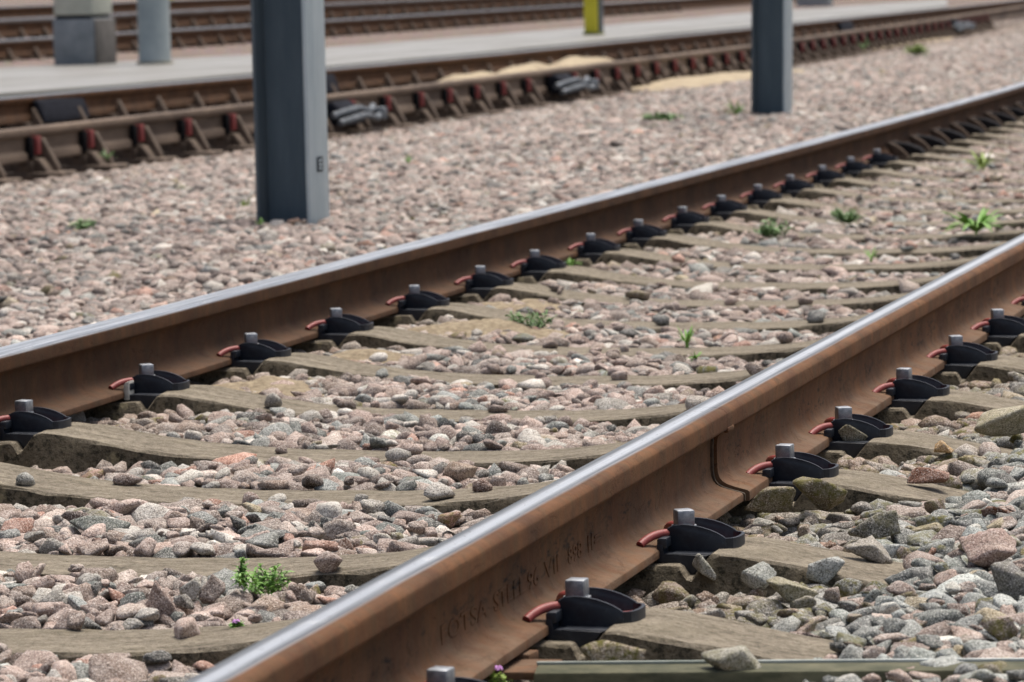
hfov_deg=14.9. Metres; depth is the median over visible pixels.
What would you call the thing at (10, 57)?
rail chair
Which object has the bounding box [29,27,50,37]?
rail chair
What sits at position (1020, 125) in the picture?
concrete sleeper
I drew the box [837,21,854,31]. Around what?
joint box
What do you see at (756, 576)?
stone
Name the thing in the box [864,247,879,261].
weed
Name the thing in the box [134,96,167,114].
rail chair
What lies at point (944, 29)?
rail chair
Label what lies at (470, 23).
rail chair
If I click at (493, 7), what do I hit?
rail chair
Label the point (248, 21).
rail chair
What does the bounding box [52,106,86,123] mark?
rail chair
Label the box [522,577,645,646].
rail clip
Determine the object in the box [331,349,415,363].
grit
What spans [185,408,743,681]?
rail
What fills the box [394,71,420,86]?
rail chair
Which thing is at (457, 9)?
rail chair
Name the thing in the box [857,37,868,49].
weed
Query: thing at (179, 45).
rail chair
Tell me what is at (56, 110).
joint box
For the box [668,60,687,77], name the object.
rail chair
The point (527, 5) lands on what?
rail chair
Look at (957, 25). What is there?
insulated joint
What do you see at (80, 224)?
weed
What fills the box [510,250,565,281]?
rail clip
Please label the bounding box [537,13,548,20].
rail chair
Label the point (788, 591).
stone
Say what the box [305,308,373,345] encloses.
rail clip
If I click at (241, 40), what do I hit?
rail chair
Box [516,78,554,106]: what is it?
rail chair
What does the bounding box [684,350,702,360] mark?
weed
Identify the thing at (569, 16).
rail chair
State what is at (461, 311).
concrete sleeper
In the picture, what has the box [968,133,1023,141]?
concrete sleeper
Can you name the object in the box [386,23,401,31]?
rail chair
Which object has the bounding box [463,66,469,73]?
rail chair
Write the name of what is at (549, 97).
rail chair
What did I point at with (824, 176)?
rail clip
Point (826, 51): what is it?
rail chair
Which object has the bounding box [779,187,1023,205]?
concrete sleeper
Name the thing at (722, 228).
concrete sleeper
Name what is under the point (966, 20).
rail chair
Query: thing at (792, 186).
rail clip
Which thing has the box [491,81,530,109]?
rail chair
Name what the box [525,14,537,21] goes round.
rail chair
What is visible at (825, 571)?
stone
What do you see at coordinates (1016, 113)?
rail baseplate
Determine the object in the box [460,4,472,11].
rail chair
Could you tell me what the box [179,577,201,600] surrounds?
stone
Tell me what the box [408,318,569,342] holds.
grit
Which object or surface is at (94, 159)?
rail chair
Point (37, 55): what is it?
rail chair
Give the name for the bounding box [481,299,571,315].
grit
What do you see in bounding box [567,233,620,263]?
rail clip
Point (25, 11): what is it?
rail
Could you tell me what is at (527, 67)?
sand
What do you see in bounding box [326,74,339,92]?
joint box
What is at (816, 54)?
rail chair
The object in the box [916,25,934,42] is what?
rail chair
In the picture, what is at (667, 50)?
rail chair
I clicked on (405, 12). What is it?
rail chair
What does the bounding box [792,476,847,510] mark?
stone
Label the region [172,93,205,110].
rail chair
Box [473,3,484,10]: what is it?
rail chair
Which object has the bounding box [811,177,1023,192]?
concrete sleeper
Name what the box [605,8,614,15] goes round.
rail chair
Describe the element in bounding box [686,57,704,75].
rail chair
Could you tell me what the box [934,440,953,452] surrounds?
stone
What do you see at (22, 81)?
path
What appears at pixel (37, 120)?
rail chair
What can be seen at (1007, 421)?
stone
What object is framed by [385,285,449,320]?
rail clip
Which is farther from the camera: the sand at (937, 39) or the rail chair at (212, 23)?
the rail chair at (212, 23)
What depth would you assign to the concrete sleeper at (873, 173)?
15.07 m
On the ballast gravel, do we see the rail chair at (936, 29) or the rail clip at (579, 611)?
the rail chair at (936, 29)
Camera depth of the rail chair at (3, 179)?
17.34 m
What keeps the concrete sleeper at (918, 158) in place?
on the ground
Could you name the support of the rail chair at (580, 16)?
on the ground
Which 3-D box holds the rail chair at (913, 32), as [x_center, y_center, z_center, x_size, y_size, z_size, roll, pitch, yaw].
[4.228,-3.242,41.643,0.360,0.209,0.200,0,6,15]
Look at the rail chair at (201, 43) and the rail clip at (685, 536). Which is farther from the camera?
the rail chair at (201, 43)
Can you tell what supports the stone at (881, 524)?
on the ballast gravel
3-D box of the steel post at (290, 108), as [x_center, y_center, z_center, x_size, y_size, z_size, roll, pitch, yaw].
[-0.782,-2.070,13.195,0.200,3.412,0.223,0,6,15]
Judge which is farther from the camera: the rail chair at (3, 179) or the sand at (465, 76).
the sand at (465, 76)
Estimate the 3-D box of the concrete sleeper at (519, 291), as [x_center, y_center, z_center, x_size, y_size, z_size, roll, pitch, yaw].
[0.571,-0.034,9.894,2.605,0.221,0.275,0,6,15]
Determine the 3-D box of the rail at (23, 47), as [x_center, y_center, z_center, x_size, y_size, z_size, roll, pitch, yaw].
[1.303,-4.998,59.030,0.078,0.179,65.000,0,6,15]
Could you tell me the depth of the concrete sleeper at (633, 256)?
11.02 m
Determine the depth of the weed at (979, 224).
11.99 m
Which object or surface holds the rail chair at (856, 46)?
on the ballast gravel
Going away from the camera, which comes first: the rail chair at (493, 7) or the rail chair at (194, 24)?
the rail chair at (194, 24)
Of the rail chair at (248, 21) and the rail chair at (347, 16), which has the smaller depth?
the rail chair at (248, 21)
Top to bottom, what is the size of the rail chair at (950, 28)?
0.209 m
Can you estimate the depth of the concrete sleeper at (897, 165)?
15.65 m
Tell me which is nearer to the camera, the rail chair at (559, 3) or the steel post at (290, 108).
the steel post at (290, 108)
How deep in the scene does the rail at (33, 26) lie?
47.91 m
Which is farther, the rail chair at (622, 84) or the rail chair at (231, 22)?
the rail chair at (231, 22)
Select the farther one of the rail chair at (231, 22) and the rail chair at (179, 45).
the rail chair at (231, 22)
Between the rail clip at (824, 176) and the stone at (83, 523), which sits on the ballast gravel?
the stone at (83, 523)
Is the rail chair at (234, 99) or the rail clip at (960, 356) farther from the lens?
the rail chair at (234, 99)
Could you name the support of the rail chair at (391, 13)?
on the ground
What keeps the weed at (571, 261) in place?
on the ballast gravel
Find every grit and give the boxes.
[213,376,323,396]
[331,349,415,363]
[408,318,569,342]
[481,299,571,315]
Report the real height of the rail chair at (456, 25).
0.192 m
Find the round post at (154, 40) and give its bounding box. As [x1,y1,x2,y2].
[136,0,173,63]
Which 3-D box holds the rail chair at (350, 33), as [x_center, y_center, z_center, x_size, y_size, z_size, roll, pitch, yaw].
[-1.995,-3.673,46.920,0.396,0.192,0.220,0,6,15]
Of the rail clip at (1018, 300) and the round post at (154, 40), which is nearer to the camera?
the rail clip at (1018, 300)
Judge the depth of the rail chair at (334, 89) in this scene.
27.27 m
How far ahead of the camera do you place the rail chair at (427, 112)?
23.00 m
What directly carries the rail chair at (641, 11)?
on the ground
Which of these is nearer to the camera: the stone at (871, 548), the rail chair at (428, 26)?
the stone at (871, 548)
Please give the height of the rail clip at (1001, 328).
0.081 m
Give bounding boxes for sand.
[438,71,499,81]
[495,62,557,73]
[549,56,613,66]
[632,71,750,91]
[744,69,809,79]
[863,37,953,51]
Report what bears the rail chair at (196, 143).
on the timber sleeper
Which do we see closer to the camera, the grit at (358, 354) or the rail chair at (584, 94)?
the grit at (358, 354)
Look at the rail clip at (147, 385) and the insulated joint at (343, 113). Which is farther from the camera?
the insulated joint at (343, 113)
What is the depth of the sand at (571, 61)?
31.96 m
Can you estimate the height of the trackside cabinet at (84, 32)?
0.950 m
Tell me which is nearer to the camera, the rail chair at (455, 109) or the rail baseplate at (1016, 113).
the rail baseplate at (1016, 113)
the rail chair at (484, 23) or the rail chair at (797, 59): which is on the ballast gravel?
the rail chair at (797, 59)
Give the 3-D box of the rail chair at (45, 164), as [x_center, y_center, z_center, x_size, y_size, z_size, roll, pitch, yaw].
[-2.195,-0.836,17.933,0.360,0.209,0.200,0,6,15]
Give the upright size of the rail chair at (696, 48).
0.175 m
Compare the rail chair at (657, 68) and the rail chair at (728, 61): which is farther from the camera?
the rail chair at (728, 61)
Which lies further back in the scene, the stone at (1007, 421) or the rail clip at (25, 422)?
the rail clip at (25, 422)
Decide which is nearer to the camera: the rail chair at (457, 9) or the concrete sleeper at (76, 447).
the concrete sleeper at (76, 447)
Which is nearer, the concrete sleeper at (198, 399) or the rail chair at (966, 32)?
the concrete sleeper at (198, 399)
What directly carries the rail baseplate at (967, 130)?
on the concrete sleeper at (984, 137)
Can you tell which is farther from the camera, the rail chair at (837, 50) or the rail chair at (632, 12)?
the rail chair at (632, 12)
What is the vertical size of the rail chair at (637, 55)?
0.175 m
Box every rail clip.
[0,399,71,447]
[108,363,189,408]
[216,333,290,373]
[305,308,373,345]
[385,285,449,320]
[425,666,483,681]
[454,265,513,299]
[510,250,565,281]
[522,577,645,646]
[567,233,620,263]
[616,219,666,247]
[636,508,744,573]
[662,206,709,233]
[701,195,746,220]
[739,184,782,208]
[746,443,838,500]
[772,175,813,197]
[805,165,844,187]
[808,406,892,457]
[834,157,871,177]
[861,149,897,168]
[872,367,949,414]
[926,335,997,378]
[970,309,1023,346]
[1011,294,1023,315]
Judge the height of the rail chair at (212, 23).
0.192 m
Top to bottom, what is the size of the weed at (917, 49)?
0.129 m
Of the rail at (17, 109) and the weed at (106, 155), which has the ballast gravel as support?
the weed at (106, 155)
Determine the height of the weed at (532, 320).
0.075 m
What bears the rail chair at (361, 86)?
on the ballast gravel
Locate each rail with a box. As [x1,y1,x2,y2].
[0,0,385,18]
[0,0,625,37]
[0,0,795,58]
[0,0,1023,124]
[0,5,1023,164]
[0,82,1023,415]
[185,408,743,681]
[691,233,1023,500]
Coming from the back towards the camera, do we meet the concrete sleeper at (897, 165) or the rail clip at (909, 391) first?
the concrete sleeper at (897, 165)
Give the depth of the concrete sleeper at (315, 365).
8.18 m
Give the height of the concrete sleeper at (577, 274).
0.218 m
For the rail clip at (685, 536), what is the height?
0.081 m
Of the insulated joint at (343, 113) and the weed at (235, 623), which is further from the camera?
the insulated joint at (343, 113)
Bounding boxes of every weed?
[67,218,96,229]
[100,150,114,159]
[228,619,244,627]
[231,557,251,587]
[231,563,293,595]
[241,197,251,205]
[488,665,508,681]
[505,308,555,327]
[564,257,580,265]
[642,112,682,120]
[675,325,695,347]
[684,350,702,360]
[725,98,747,114]
[752,215,795,238]
[830,208,866,225]
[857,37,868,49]
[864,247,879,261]
[902,44,929,56]
[934,206,1014,234]
[964,148,1002,170]
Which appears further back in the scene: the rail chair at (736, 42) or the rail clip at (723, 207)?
the rail chair at (736, 42)
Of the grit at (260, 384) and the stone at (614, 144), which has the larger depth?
the stone at (614, 144)
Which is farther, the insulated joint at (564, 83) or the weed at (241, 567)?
the insulated joint at (564, 83)
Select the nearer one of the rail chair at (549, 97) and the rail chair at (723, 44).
the rail chair at (549, 97)
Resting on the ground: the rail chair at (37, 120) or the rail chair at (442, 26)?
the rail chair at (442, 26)
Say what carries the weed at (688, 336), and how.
on the concrete sleeper at (376, 337)
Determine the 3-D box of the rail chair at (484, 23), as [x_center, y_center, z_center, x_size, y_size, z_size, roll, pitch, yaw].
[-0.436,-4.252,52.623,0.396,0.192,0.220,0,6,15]
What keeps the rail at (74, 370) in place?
on the concrete sleeper at (76, 447)
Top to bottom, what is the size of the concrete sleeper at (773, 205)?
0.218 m
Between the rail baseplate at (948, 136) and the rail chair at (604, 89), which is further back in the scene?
the rail chair at (604, 89)
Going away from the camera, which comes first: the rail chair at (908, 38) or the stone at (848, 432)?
the stone at (848, 432)
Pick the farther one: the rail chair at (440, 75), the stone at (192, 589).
the rail chair at (440, 75)
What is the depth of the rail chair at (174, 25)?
45.38 m
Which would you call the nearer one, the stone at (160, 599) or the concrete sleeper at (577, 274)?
the stone at (160, 599)
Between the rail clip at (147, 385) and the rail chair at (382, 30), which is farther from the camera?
the rail chair at (382, 30)
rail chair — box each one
[0,49,15,61]
[0,164,22,185]
[1,136,76,181]
[5,28,26,38]
[7,108,43,128]
[20,47,41,59]
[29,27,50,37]
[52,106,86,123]
[57,130,128,172]
[94,100,128,119]
[109,124,177,165]
[118,22,137,32]
[119,41,137,51]
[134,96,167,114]
[159,118,223,159]
[170,20,178,28]
[171,38,183,48]
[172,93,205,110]
[179,19,197,28]
[187,36,204,46]
[198,18,216,27]
[205,35,225,45]
[206,113,254,152]
[209,89,240,106]
[217,17,234,26]
[228,33,245,43]
[235,16,250,24]
[324,11,334,19]
[325,27,336,36]
[326,84,337,93]
[327,118,346,138]
[332,100,383,135]
[335,10,349,18]
[337,26,353,35]
[338,77,366,92]
[350,10,364,17]
[354,25,370,34]
[365,9,379,16]
[366,74,394,89]
[368,96,417,128]
[370,24,386,33]
[380,8,393,16]
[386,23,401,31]
[394,7,407,15]
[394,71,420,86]
[402,22,416,30]
[403,92,450,124]
[408,6,421,14]
[417,21,431,29]
[421,69,444,83]
[422,6,434,13]
[432,20,445,28]
[435,5,447,12]
[435,88,478,119]
[446,19,459,27]
[448,4,460,11]
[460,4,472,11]
[460,18,473,26]
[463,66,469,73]
[464,85,504,114]
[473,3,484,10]
[473,17,486,25]
[485,2,496,9]
[487,16,499,24]
[487,64,493,72]
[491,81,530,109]
[500,15,512,23]
[509,1,519,8]
[513,15,524,22]
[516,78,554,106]
[520,1,530,7]
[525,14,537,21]
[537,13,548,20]
[541,76,577,102]
[549,12,560,19]
[552,0,562,5]
[561,11,571,19]
[566,72,599,99]
[572,11,583,18]
[588,70,620,96]
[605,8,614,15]
[608,67,641,93]
[614,50,624,60]
[625,7,635,14]
[625,48,641,58]
[629,64,650,86]
[635,6,644,13]
[641,46,656,56]
[649,62,668,81]
[654,5,663,12]
[657,45,671,55]
[664,5,672,11]
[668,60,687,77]
[672,43,685,53]
[686,42,699,51]
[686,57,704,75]
[700,40,713,49]
[704,55,721,74]
[714,39,726,48]
[720,53,738,71]
[727,37,739,46]
[736,51,750,71]
[742,36,750,44]
[793,45,809,64]
[797,42,820,63]
[808,41,830,61]
[818,39,840,59]
[829,38,850,57]
[839,36,860,56]
[848,35,868,54]
[858,33,878,52]
[867,32,887,50]
[876,31,896,50]
[884,30,903,47]
[893,28,911,46]
[901,27,920,44]
[909,26,927,43]
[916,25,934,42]
[924,24,941,40]
[931,23,948,37]
[938,22,955,37]
[945,21,961,36]
[955,31,967,35]
[958,19,973,35]
[962,18,978,33]
[968,17,984,33]
[973,16,989,31]
[978,15,994,30]
[983,15,999,29]
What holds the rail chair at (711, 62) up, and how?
on the timber sleeper
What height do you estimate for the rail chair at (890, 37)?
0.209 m
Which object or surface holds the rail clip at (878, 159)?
on the concrete sleeper at (897, 165)
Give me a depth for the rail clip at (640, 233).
11.70 m
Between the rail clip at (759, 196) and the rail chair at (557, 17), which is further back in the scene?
the rail chair at (557, 17)
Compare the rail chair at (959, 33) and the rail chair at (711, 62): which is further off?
the rail chair at (959, 33)
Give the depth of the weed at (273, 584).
5.34 m
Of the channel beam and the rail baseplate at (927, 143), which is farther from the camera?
the rail baseplate at (927, 143)
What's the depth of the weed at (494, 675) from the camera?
4.59 m
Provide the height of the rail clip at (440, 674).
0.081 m
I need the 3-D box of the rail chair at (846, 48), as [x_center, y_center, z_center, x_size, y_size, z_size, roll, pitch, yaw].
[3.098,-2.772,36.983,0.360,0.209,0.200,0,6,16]
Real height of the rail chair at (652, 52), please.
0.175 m
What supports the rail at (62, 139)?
on the ground
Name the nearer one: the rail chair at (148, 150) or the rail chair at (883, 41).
the rail chair at (148, 150)
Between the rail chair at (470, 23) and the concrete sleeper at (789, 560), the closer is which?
the concrete sleeper at (789, 560)
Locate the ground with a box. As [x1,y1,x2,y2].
[0,0,1023,129]
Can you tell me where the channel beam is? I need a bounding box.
[534,658,1023,681]
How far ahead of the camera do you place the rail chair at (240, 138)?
20.14 m
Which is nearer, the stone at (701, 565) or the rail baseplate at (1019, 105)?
the stone at (701, 565)
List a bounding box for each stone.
[69,515,130,531]
[145,580,177,620]
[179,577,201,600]
[198,574,225,603]
[443,461,477,481]
[580,640,645,660]
[610,141,624,147]
[692,553,715,580]
[701,645,760,670]
[741,561,776,589]
[744,486,795,512]
[766,576,817,602]
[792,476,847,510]
[806,556,844,584]
[838,425,867,440]
[844,535,892,563]
[847,510,899,538]
[907,467,949,483]
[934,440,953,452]
[959,528,1016,567]
[974,405,1023,436]
[990,560,1023,599]
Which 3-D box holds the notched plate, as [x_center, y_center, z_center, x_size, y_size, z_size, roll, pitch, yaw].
[-0.022,0.389,4.705,0.162,0.020,0.122,1,6,21]
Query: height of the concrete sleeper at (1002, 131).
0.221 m
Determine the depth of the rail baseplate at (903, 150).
16.28 m
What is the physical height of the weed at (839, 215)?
0.064 m
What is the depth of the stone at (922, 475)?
6.16 m
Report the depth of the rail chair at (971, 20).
46.83 m
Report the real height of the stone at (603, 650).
0.044 m
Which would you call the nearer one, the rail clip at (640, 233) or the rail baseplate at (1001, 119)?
the rail clip at (640, 233)
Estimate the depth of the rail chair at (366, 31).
47.54 m
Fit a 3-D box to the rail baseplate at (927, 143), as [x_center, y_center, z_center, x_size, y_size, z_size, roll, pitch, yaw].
[1.803,-0.855,16.906,0.230,0.077,0.170,0,6,15]
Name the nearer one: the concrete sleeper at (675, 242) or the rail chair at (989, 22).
the concrete sleeper at (675, 242)
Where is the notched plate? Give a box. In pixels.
[483,650,562,679]
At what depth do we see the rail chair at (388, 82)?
28.41 m
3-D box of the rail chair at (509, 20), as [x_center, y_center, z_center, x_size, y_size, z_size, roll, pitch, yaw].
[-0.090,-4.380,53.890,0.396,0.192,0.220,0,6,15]
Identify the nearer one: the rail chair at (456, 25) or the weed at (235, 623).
the weed at (235, 623)
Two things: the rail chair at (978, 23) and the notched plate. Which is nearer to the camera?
the notched plate
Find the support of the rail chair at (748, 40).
on the ballast gravel
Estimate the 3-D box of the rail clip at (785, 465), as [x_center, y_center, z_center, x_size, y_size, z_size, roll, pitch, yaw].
[0.449,0.204,6.202,0.133,0.081,0.166,0,6,16]
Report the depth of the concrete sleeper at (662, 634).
4.91 m
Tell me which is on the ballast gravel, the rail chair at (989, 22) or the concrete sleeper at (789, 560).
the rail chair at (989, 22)
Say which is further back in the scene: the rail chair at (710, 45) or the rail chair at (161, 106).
the rail chair at (710, 45)
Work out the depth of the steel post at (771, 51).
21.86 m
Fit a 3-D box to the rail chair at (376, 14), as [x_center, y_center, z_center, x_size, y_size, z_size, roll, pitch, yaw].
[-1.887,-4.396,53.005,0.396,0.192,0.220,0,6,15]
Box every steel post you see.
[250,0,329,224]
[751,0,792,114]
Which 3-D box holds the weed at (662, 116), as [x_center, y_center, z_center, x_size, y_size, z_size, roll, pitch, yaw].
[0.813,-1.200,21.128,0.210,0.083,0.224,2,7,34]
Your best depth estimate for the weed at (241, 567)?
5.42 m
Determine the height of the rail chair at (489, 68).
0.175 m
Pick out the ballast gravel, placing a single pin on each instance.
(168, 233)
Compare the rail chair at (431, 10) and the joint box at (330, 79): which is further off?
the rail chair at (431, 10)
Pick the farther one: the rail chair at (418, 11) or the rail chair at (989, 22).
the rail chair at (418, 11)
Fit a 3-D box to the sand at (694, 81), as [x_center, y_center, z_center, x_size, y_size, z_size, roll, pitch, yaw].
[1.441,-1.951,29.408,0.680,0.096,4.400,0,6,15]
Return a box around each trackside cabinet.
[53,0,116,64]
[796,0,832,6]
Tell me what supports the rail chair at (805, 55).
on the ballast gravel
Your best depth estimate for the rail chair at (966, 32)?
45.66 m
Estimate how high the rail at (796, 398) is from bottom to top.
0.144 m
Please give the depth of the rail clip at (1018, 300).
9.04 m
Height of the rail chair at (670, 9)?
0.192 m
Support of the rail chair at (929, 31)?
on the ballast gravel
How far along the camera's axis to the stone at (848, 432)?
6.66 m
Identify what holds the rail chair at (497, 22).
on the ground
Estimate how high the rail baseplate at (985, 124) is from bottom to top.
0.077 m
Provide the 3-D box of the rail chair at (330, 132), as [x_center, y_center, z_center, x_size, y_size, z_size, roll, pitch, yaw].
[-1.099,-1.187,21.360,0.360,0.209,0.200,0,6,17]
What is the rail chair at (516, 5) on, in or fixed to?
on the ground
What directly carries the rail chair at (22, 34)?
on the ground
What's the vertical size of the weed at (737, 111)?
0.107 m
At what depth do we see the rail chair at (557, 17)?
56.41 m
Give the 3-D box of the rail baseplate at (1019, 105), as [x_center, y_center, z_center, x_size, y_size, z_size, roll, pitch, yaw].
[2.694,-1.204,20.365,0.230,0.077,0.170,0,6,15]
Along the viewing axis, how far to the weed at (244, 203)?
13.85 m
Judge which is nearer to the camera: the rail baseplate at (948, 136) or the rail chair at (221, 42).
the rail baseplate at (948, 136)
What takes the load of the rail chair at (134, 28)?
on the ground
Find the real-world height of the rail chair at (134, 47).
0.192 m
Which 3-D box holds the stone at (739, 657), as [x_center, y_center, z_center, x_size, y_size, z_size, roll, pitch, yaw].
[0.258,0.381,4.584,0.068,0.048,0.042,-2,6,-12]
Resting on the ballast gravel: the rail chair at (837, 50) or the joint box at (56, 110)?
the rail chair at (837, 50)
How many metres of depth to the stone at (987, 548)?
5.30 m
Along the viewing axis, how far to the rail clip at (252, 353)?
8.28 m
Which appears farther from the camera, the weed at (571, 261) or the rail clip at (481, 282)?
the weed at (571, 261)
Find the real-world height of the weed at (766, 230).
0.084 m
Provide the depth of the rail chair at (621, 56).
34.74 m
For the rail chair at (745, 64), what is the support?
on the timber sleeper
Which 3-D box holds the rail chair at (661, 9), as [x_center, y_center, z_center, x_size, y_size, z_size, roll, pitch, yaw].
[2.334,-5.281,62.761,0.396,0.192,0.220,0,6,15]
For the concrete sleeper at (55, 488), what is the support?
on the ground
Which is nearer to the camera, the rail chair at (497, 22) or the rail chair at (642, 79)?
the rail chair at (642, 79)
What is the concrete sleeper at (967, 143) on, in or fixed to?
on the ground
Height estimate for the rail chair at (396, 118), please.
0.209 m
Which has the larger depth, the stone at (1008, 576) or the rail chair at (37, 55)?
the rail chair at (37, 55)
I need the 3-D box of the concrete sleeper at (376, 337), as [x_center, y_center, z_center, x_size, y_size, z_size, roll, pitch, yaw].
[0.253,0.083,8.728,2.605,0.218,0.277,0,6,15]
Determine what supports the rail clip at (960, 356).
on the concrete sleeper at (315, 365)
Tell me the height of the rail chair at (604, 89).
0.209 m
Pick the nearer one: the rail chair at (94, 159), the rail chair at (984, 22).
the rail chair at (94, 159)
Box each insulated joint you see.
[327,100,386,126]
[549,73,598,94]
[949,19,974,31]
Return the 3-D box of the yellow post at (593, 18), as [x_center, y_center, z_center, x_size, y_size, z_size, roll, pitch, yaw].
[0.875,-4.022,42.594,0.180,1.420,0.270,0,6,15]
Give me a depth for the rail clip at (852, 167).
15.13 m
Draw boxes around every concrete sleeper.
[0,422,1012,473]
[0,462,969,517]
[0,537,905,597]
[0,607,839,670]
[83,385,1023,426]
[186,352,1023,390]
[287,326,1023,362]
[369,303,1023,334]
[446,282,907,310]
[510,266,942,294]
[562,249,976,274]
[617,234,1007,258]
[664,221,1023,242]
[706,209,1023,230]
[744,198,1023,217]
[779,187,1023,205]
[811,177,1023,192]
[845,169,1023,183]
[872,160,1023,173]
[898,153,1023,165]
[929,146,1023,156]
[949,139,1021,147]
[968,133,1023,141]
[986,127,1023,134]
[1002,122,1023,128]
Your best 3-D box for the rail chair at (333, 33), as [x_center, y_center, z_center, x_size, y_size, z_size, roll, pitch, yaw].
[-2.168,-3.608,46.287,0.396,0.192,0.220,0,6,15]
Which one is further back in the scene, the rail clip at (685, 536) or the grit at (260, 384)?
the grit at (260, 384)
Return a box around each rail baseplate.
[885,140,934,159]
[908,133,946,152]
[929,127,977,145]
[948,121,995,138]
[966,116,1011,132]
[983,111,1016,126]
[998,106,1023,120]
[1012,102,1023,109]
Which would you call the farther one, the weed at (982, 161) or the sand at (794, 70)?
the sand at (794, 70)
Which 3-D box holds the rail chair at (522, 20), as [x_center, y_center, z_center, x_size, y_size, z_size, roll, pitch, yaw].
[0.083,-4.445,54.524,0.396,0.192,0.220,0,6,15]
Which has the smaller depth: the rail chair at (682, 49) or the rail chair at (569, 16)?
the rail chair at (682, 49)
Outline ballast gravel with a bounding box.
[0,19,1023,681]
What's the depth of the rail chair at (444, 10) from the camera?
56.15 m
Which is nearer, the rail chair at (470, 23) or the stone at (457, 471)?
the stone at (457, 471)
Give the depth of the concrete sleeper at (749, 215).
12.75 m
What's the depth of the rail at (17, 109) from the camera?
29.25 m
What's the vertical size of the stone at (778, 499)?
0.043 m
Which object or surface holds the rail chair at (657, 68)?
on the timber sleeper
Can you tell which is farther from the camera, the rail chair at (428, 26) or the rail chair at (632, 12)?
the rail chair at (632, 12)
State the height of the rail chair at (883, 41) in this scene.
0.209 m
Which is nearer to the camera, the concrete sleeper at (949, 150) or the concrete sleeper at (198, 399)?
the concrete sleeper at (198, 399)
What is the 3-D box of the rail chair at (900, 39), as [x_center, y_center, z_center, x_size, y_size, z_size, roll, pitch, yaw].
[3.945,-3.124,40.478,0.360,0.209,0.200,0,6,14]
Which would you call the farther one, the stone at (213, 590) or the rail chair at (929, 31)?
the rail chair at (929, 31)
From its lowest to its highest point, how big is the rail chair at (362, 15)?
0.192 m
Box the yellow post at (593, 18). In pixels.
[583,0,604,34]
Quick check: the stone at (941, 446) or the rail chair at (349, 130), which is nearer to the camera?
the stone at (941, 446)
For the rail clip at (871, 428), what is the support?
on the concrete sleeper at (76, 447)
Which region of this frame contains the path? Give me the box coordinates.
[0,0,946,97]
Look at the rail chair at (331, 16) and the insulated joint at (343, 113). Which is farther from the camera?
the rail chair at (331, 16)
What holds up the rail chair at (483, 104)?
on the timber sleeper
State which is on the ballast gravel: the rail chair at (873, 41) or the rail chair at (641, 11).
the rail chair at (873, 41)
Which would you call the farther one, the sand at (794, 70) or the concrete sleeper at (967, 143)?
the sand at (794, 70)
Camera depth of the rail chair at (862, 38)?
38.08 m
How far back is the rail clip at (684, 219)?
12.27 m
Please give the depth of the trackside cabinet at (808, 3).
64.04 m
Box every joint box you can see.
[33,97,89,122]
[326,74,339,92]
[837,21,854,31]
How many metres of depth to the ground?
51.03 m

